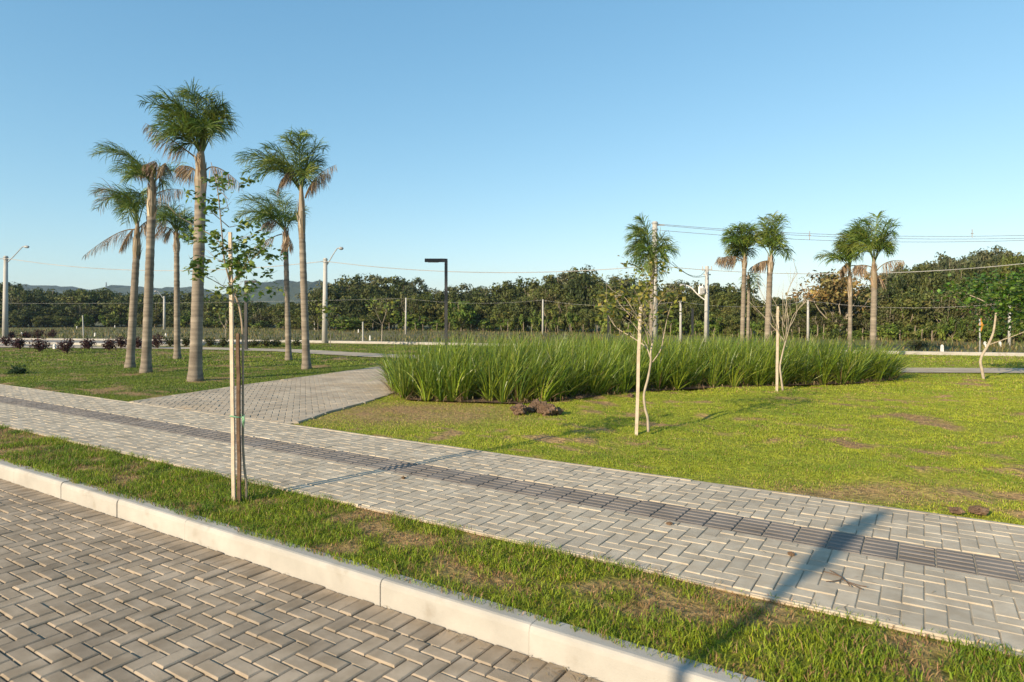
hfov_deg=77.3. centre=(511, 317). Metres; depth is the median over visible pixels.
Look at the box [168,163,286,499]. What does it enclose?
sapling
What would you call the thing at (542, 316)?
utility pole
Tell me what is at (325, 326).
street light
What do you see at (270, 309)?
tree
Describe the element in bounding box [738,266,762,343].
palm tree
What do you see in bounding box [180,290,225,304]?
tree
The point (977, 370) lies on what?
cross path
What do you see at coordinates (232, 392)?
stake
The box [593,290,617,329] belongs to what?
tree
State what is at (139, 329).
field
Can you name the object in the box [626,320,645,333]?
tree
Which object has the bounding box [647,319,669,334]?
tree
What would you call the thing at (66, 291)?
tree
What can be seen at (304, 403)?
branch path
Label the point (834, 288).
tree
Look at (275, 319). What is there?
tree
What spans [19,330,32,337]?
shrub
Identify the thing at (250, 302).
tree
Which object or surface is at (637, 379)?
stake
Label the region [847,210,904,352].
palm tree
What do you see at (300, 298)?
tree
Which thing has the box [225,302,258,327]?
tree
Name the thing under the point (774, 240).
palm tree
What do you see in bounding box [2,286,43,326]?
tree
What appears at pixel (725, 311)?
tree
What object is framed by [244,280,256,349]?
path light
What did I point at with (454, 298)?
tree
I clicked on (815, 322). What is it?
tree
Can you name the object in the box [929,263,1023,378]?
sapling
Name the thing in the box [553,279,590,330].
tree
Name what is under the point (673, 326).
tree
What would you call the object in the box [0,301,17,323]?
tree
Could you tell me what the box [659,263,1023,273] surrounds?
overhead cable
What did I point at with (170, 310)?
tree
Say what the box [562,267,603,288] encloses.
tree
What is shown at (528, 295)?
tree
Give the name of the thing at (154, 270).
overhead cable
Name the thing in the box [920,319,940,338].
tree
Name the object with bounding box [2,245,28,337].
street light
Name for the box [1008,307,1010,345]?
utility pole
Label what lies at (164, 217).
palm tree
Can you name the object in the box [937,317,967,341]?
tree
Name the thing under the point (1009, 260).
tree
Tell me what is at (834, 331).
tree
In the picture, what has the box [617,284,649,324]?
tree
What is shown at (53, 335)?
shrub
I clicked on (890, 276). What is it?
tree
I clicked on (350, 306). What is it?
tree
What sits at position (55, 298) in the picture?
tree
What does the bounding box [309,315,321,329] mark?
tree
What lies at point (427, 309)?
tree
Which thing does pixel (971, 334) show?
tree
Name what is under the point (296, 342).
shrub
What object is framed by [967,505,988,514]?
soil clod
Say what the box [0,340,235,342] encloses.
road
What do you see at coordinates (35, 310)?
tree
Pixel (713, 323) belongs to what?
tree
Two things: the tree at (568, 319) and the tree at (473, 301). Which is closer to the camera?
the tree at (568, 319)
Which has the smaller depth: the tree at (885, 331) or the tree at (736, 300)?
the tree at (885, 331)
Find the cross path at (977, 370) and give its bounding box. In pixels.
[0,345,1023,372]
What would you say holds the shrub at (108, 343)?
on the lawn at (968, 493)
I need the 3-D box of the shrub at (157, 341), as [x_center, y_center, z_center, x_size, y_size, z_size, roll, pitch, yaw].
[-17.308,1.124,31.310,0.954,0.830,0.888,0,0,43]
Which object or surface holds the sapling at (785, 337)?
on the lawn at (968, 493)
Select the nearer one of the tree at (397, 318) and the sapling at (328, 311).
the sapling at (328, 311)
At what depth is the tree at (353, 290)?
80.51 m
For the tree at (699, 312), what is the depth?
53.67 m
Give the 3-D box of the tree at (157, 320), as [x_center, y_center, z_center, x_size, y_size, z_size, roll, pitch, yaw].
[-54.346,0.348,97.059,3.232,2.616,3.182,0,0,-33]
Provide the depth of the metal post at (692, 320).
37.45 m
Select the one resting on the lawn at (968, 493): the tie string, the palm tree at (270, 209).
the palm tree at (270, 209)
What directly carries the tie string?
attached to the sapling at (240, 267)
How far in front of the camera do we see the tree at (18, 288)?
99.28 m
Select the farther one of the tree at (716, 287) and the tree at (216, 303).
the tree at (216, 303)
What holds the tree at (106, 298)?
on the field
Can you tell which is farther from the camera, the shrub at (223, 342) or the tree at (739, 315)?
the tree at (739, 315)
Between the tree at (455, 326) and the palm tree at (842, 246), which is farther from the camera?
the tree at (455, 326)
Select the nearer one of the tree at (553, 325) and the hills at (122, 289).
the tree at (553, 325)
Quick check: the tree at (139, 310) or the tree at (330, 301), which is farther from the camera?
the tree at (139, 310)
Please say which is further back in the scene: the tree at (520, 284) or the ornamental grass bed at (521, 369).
the tree at (520, 284)
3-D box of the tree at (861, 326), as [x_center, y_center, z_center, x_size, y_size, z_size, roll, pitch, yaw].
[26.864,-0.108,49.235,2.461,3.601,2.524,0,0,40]
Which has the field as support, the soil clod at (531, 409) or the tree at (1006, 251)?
the tree at (1006, 251)
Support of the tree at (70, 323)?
on the field
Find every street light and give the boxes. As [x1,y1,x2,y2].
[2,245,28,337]
[154,291,165,329]
[321,247,343,342]
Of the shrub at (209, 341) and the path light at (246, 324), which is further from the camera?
the shrub at (209, 341)
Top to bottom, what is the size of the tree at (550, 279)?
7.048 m
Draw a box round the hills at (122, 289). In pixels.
[16,284,221,301]
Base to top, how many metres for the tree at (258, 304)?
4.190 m
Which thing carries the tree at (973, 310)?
on the field
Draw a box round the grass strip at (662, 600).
[0,428,1023,681]
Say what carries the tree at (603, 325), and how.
on the field
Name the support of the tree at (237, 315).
on the field
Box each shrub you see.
[0,335,16,345]
[4,364,31,373]
[8,331,17,337]
[9,337,27,348]
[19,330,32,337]
[28,329,44,337]
[28,336,50,350]
[42,329,60,337]
[53,336,74,353]
[79,338,96,348]
[101,337,118,349]
[114,335,127,347]
[135,336,141,347]
[152,332,167,347]
[163,337,173,346]
[180,337,189,346]
[203,336,216,346]
[213,337,229,346]
[248,338,260,346]
[258,338,276,346]
[271,339,281,345]
[291,339,301,346]
[902,338,929,349]
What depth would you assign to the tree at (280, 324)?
80.93 m
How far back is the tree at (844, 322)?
45.83 m
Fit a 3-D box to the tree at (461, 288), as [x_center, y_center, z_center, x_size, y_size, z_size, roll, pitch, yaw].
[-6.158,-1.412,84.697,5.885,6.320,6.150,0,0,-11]
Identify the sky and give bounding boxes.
[0,0,1023,303]
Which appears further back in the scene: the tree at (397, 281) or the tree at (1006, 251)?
the tree at (397, 281)
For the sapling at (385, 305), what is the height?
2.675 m
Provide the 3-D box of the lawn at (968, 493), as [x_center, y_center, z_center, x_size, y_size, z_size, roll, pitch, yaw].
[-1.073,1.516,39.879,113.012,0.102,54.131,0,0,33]
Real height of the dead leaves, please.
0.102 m
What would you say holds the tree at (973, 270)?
on the field
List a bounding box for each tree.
[0,282,26,326]
[0,285,30,326]
[0,291,37,325]
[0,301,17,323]
[0,311,9,325]
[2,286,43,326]
[8,293,51,326]
[8,309,32,327]
[18,303,50,326]
[24,287,70,325]
[28,296,61,326]
[30,315,52,326]
[43,301,84,326]
[44,289,82,325]
[45,316,69,326]
[56,295,91,326]
[57,289,101,322]
[59,317,79,326]
[63,304,97,318]
[72,313,94,326]
[82,179,165,367]
[86,138,193,372]
[88,291,123,325]
[93,287,129,324]
[96,298,128,326]
[98,312,120,326]
[108,292,143,301]
[111,295,141,326]
[115,317,139,326]
[123,305,143,326]
[126,313,152,326]
[135,78,243,381]
[137,297,156,322]
[140,303,171,326]
[142,312,162,326]
[143,291,185,310]
[144,201,193,358]
[153,294,186,326]
[160,302,190,326]
[166,318,185,327]
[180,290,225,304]
[180,311,190,327]
[184,297,217,312]
[188,308,219,322]
[203,318,222,327]
[204,299,235,325]
[213,317,234,326]
[218,311,248,327]
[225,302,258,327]
[232,188,311,360]
[233,124,336,368]
[234,300,269,308]
[234,317,254,327]
[241,301,275,326]
[242,311,270,321]
[249,320,270,327]
[250,306,274,326]
[269,302,293,323]
[269,302,296,326]
[270,314,284,328]
[273,317,292,327]
[283,304,310,317]
[283,307,315,327]
[290,317,300,329]
[294,293,312,304]
[307,287,338,317]
[308,280,350,328]
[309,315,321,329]
[313,295,345,328]
[317,314,334,328]
[318,286,354,327]
[329,316,362,330]
[334,273,361,291]
[335,314,357,327]
[336,295,372,329]
[346,283,375,327]
[349,273,393,291]
[356,315,378,329]
[360,284,391,328]
[368,291,399,314]
[371,275,409,328]
[371,308,395,329]
[381,283,409,328]
[389,311,410,329]
[391,293,422,327]
[402,277,431,295]
[402,291,438,325]
[404,314,430,329]
[410,295,436,329]
[422,293,448,327]
[429,287,454,301]
[430,302,457,329]
[430,319,449,329]
[444,283,483,298]
[444,290,471,309]
[448,300,476,330]
[449,318,465,329]
[460,286,498,303]
[463,289,500,329]
[463,315,480,329]
[475,304,493,329]
[476,296,501,323]
[476,316,501,330]
[489,280,521,301]
[492,303,514,330]
[494,289,523,329]
[495,318,514,330]
[498,276,536,329]
[507,311,527,330]
[509,295,539,330]
[521,286,552,326]
[524,273,562,329]
[528,309,546,331]
[529,286,562,331]
[535,282,565,330]
[544,309,563,331]
[545,299,585,330]
[549,264,592,288]
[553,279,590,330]
[558,309,580,332]
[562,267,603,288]
[565,273,599,331]
[578,308,598,331]
[588,279,622,325]
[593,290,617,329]
[596,275,632,330]
[596,308,616,333]
[601,298,628,332]
[612,318,629,333]
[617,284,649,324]
[618,275,644,288]
[622,213,681,338]
[625,287,649,325]
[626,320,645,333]
[635,282,670,294]
[636,295,667,323]
[646,305,679,328]
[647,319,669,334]
[658,286,685,332]
[663,319,686,334]
[664,279,695,301]
[670,291,698,332]
[678,300,703,334]
[688,280,715,299]
[690,320,703,334]
[693,291,721,331]
[694,282,737,300]
[701,313,722,335]
[709,291,732,333]
[710,305,740,335]
[714,220,766,347]
[722,315,739,336]
[723,292,760,322]
[723,309,753,335]
[725,284,760,300]
[736,322,753,336]
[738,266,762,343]
[747,211,795,344]
[750,302,765,318]
[750,317,771,335]
[752,311,789,334]
[754,297,791,333]
[758,304,792,332]
[772,327,794,335]
[776,302,814,328]
[782,313,811,329]
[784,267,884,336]
[784,329,809,337]
[790,298,808,312]
[796,313,835,332]
[804,325,828,337]
[810,301,843,325]
[814,217,869,349]
[814,311,858,330]
[822,325,847,338]
[828,305,847,331]
[842,296,870,332]
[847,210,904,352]
[847,330,864,338]
[854,309,885,332]
[857,329,878,338]
[864,299,894,336]
[866,303,906,328]
[877,268,921,302]
[877,322,897,339]
[880,274,919,321]
[886,289,932,331]
[888,324,911,339]
[895,263,936,318]
[895,264,916,274]
[900,273,928,322]
[901,323,927,339]
[918,272,963,329]
[920,289,967,322]
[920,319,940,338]
[921,254,950,306]
[932,251,965,331]
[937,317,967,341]
[939,250,984,280]
[941,267,979,322]
[941,288,974,323]
[956,316,987,340]
[957,261,991,332]
[959,291,1000,325]
[960,249,995,260]
[965,248,1005,269]
[976,321,1001,341]
[979,260,1020,325]
[982,246,1008,261]
[984,245,1023,262]
[985,290,1023,340]
[990,321,1016,340]
[992,255,1023,338]
[1011,317,1023,341]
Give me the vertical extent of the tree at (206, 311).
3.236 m
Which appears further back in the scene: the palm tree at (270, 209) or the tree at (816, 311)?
the tree at (816, 311)
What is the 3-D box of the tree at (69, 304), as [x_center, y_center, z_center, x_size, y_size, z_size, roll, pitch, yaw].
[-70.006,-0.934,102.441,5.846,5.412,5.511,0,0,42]
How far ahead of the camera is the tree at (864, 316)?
45.16 m
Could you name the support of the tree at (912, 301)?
on the field
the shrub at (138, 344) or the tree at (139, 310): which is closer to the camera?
the shrub at (138, 344)
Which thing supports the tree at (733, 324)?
on the field
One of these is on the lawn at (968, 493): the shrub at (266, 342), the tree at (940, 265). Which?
the shrub at (266, 342)
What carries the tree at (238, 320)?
on the field
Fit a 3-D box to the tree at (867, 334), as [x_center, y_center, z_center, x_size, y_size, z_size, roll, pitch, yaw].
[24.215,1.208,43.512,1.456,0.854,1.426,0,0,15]
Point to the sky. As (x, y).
(475, 135)
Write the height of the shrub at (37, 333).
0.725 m
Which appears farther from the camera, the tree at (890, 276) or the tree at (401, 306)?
the tree at (401, 306)
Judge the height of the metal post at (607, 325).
2.100 m
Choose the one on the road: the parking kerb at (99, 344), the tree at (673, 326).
the parking kerb at (99, 344)
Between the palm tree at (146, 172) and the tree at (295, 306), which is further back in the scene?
the tree at (295, 306)
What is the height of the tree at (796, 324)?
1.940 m
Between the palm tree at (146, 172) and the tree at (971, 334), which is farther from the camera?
the tree at (971, 334)
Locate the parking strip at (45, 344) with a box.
[0,344,81,345]
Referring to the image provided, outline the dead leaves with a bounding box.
[385,376,899,403]
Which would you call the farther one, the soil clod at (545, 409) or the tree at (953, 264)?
the tree at (953, 264)
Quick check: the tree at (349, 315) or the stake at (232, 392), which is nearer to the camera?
the stake at (232, 392)
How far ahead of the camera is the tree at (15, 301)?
96.58 m
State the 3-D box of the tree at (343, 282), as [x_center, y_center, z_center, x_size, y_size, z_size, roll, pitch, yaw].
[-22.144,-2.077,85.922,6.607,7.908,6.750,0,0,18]
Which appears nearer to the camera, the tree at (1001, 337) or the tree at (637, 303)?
the tree at (1001, 337)
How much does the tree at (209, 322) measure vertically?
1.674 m
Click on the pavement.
(478, 510)
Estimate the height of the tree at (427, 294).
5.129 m
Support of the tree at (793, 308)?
on the field
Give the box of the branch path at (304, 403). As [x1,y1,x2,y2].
[133,363,417,423]
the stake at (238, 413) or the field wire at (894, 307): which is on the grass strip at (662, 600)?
the stake at (238, 413)
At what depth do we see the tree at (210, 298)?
96.85 m
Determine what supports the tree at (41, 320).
on the field
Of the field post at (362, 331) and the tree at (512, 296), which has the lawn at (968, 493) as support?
the field post at (362, 331)
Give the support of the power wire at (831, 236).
attached to the utility pole at (655, 224)
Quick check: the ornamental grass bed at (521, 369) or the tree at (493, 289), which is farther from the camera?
the tree at (493, 289)
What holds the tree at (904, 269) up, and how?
on the field
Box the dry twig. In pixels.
[824,570,866,589]
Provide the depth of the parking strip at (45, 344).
33.98 m
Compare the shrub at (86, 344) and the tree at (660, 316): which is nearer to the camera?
the shrub at (86, 344)
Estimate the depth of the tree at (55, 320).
94.85 m
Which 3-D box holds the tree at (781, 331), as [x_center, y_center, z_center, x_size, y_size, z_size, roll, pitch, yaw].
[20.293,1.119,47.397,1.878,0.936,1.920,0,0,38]
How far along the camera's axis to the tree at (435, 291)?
81.26 m
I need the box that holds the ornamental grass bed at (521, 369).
[340,325,943,402]
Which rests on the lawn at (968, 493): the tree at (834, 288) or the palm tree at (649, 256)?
the palm tree at (649, 256)
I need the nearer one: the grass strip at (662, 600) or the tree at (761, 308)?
the grass strip at (662, 600)
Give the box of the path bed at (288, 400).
[152,372,387,423]
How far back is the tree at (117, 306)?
100.33 m
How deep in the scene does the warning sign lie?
25.61 m
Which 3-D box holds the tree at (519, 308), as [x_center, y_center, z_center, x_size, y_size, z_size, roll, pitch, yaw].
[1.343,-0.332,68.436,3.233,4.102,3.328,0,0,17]
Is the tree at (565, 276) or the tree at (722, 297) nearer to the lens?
the tree at (722, 297)
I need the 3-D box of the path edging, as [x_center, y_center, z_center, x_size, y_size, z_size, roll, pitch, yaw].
[-3.843,1.518,15.540,4.124,0.057,12.229,0,0,12]
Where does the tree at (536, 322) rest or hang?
on the field
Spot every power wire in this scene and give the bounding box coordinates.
[659,230,1023,241]
[664,224,1023,236]
[664,225,1020,238]
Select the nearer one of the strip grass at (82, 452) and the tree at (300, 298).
the strip grass at (82, 452)
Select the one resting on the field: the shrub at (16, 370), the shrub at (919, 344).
the shrub at (919, 344)
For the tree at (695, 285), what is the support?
on the field
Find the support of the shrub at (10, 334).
on the field
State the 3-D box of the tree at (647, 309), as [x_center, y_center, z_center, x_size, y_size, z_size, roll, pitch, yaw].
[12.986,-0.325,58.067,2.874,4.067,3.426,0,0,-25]
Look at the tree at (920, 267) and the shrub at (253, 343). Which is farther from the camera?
the tree at (920, 267)
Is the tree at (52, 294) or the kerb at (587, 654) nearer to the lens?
the kerb at (587, 654)
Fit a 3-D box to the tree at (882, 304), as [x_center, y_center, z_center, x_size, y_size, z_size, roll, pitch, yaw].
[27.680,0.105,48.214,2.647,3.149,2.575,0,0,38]
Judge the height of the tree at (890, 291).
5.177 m
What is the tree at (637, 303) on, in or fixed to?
on the field
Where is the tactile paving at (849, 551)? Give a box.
[0,396,1023,582]
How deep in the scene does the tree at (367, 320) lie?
73.41 m
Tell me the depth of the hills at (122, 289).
1253.68 m
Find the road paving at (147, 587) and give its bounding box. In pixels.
[0,479,601,681]
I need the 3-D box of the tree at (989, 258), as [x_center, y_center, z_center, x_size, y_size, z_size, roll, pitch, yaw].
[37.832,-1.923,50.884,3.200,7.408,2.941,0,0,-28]
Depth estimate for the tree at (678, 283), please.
62.86 m
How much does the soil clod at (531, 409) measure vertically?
0.129 m
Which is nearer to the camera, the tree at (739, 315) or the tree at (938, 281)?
the tree at (938, 281)
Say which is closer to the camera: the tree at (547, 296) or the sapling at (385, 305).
the sapling at (385, 305)
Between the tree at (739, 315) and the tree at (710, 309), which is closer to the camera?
the tree at (739, 315)
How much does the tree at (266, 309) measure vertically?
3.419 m
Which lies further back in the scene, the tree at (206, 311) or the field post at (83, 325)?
the tree at (206, 311)
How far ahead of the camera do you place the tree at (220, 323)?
89.66 m
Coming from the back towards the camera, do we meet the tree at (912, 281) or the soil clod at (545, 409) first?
the tree at (912, 281)
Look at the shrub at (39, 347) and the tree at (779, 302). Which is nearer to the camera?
the shrub at (39, 347)
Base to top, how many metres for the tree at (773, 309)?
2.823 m
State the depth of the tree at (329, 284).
82.20 m
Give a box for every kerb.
[0,338,1023,355]
[0,341,261,345]
[0,459,764,681]
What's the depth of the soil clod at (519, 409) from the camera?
9.98 m
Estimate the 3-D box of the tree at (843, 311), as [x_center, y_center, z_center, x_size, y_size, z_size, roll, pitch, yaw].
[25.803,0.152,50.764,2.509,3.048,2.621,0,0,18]
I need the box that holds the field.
[0,325,1023,352]
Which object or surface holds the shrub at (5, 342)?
on the lawn at (968, 493)
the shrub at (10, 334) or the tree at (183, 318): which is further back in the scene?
the tree at (183, 318)
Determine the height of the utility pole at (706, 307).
4.761 m
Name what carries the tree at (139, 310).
on the field
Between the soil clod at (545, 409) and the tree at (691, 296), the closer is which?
the soil clod at (545, 409)
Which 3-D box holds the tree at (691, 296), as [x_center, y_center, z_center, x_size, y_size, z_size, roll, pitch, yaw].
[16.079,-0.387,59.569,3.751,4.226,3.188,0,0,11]
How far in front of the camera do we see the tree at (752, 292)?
59.72 m
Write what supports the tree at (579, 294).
on the field
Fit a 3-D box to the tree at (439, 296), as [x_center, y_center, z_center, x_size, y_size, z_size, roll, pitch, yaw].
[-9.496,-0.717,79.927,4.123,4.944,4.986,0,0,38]
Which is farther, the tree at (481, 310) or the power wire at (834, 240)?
the tree at (481, 310)
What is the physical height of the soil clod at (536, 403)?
0.258 m
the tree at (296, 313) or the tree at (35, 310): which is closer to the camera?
the tree at (296, 313)
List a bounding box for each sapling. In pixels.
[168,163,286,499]
[211,304,243,337]
[310,293,341,346]
[365,297,399,340]
[588,253,690,431]
[751,254,815,389]
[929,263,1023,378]
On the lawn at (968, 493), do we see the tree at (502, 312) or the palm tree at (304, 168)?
the palm tree at (304, 168)
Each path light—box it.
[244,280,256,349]
[425,258,447,344]
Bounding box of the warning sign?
[978,319,983,351]
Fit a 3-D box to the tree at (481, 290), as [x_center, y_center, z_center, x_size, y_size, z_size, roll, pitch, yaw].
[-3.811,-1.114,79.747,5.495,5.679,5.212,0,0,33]
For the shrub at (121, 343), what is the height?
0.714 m
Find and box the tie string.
[230,414,244,427]
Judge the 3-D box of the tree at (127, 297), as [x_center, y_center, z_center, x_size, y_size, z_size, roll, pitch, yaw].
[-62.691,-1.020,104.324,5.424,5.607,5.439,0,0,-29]
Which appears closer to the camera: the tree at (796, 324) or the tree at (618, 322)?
the tree at (796, 324)
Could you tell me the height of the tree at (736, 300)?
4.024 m
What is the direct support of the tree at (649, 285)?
on the field
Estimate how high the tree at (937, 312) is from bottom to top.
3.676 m
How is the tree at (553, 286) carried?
on the field
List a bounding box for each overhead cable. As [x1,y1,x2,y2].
[7,258,320,270]
[327,261,647,272]
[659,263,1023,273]
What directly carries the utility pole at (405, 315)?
on the field
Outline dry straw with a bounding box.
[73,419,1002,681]
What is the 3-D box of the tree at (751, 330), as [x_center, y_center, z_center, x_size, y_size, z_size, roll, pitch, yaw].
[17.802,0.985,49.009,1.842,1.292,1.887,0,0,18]
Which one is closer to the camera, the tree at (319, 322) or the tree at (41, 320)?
the tree at (319, 322)
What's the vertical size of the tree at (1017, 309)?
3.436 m
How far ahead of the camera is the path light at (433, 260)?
20.16 m
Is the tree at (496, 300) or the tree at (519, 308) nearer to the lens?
the tree at (519, 308)
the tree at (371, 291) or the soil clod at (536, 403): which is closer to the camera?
the soil clod at (536, 403)
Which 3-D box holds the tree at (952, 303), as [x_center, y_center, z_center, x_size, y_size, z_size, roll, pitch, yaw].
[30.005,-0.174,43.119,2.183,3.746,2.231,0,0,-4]
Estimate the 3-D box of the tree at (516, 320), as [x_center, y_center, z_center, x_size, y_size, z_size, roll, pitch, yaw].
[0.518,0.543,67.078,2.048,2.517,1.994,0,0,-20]
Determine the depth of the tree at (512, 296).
72.52 m
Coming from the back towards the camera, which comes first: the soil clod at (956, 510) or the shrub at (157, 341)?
the shrub at (157, 341)
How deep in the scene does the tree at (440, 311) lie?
76.26 m
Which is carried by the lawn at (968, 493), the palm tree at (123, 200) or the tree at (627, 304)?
the palm tree at (123, 200)
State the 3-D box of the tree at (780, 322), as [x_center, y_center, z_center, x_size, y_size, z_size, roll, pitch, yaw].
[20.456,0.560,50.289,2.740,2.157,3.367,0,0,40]
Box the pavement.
[0,384,1023,657]
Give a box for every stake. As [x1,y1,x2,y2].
[228,232,235,500]
[236,333,241,502]
[635,305,641,434]
[775,306,778,390]
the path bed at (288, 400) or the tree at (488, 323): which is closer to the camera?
the path bed at (288, 400)
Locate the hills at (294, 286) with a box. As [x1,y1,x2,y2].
[218,280,340,306]
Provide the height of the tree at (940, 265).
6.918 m
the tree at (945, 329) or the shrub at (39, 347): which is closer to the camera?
the shrub at (39, 347)
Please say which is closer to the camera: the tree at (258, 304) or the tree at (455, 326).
the tree at (455, 326)
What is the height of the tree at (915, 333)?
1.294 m
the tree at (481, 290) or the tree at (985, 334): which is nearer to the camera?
the tree at (985, 334)
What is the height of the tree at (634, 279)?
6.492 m
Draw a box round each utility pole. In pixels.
[405,298,406,333]
[542,299,543,334]
[652,221,663,342]
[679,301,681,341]
[680,266,711,341]
[807,300,808,340]
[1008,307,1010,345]
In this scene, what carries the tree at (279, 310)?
on the field
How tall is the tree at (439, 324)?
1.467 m
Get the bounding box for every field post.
[82,315,83,337]
[362,322,363,340]
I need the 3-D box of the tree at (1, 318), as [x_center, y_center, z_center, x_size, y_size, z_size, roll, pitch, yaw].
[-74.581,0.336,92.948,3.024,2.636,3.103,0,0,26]
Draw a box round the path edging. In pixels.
[129,366,394,422]
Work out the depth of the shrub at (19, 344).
30.53 m
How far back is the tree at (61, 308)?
97.20 m
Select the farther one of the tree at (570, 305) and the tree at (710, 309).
the tree at (570, 305)
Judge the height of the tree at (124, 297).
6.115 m
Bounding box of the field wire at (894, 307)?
[814,301,990,307]
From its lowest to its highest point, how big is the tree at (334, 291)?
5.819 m
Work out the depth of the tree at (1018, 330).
38.18 m
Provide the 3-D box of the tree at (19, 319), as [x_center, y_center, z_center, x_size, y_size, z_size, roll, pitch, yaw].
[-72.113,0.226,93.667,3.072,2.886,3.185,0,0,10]
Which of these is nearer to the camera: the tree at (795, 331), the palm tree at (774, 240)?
the palm tree at (774, 240)
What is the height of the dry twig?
0.016 m
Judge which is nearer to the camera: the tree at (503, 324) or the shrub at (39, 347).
the shrub at (39, 347)
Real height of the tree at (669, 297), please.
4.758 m
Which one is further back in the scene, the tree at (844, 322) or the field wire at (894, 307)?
the tree at (844, 322)
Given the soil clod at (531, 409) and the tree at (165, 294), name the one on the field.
the tree at (165, 294)
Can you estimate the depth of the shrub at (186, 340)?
33.27 m
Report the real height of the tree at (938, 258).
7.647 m
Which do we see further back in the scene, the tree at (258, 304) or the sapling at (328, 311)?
the tree at (258, 304)
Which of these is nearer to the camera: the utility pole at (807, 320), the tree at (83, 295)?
the utility pole at (807, 320)
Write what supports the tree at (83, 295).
on the field
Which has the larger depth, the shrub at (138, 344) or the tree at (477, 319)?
the tree at (477, 319)
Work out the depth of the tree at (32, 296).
99.59 m
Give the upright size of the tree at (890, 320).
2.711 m
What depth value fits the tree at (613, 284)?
64.63 m
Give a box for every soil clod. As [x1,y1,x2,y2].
[509,403,526,414]
[527,406,536,412]
[528,398,547,411]
[537,403,558,416]
[556,407,563,414]
[947,507,965,513]
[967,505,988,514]
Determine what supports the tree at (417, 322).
on the field
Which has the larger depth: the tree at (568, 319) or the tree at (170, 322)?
the tree at (170, 322)
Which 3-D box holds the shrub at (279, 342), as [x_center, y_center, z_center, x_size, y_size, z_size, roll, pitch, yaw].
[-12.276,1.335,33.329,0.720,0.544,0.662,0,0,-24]
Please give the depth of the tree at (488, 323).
68.71 m
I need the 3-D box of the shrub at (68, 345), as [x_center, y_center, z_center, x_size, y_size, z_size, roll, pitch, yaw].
[-18.632,1.158,26.682,0.857,0.764,0.843,0,0,-32]
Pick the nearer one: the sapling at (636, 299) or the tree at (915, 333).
the sapling at (636, 299)
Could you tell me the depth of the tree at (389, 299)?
75.49 m
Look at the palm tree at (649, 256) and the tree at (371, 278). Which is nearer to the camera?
the palm tree at (649, 256)
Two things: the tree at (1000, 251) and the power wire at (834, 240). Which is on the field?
the tree at (1000, 251)
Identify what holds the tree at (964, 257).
on the field
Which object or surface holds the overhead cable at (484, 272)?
attached to the street light at (325, 326)
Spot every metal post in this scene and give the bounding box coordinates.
[607,308,608,341]
[691,308,693,342]
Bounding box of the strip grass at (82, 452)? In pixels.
[0,422,1023,681]
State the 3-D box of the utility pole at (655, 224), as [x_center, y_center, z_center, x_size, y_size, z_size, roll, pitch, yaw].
[7.629,-1.654,33.500,0.690,6.710,0.323,0,0,0]
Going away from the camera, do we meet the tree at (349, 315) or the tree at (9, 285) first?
the tree at (349, 315)
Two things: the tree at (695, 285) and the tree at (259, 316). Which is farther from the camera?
the tree at (259, 316)
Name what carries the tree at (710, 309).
on the field
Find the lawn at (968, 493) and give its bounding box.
[0,342,1023,524]
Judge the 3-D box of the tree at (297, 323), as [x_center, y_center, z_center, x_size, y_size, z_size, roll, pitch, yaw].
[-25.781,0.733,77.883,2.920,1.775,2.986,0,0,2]
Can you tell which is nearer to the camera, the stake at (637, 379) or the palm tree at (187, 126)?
the stake at (637, 379)
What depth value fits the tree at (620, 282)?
66.35 m
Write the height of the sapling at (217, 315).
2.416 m
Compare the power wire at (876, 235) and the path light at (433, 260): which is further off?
the power wire at (876, 235)
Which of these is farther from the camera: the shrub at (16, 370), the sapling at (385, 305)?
the sapling at (385, 305)
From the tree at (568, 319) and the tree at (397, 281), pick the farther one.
the tree at (397, 281)
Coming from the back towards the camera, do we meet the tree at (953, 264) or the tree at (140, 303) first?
the tree at (140, 303)
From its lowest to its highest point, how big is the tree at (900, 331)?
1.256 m
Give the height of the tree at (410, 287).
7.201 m
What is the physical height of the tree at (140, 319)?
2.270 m
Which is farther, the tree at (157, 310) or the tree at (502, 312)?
the tree at (157, 310)
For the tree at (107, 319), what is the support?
on the field
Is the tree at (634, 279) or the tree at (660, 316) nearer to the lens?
the tree at (660, 316)
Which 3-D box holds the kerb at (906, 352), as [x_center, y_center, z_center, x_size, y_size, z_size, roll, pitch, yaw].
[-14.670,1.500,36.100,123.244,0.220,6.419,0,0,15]
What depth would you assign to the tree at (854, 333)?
43.24 m
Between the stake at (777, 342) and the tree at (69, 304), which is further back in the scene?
the tree at (69, 304)
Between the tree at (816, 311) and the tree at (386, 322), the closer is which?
the tree at (816, 311)
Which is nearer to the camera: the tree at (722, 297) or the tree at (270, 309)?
the tree at (722, 297)

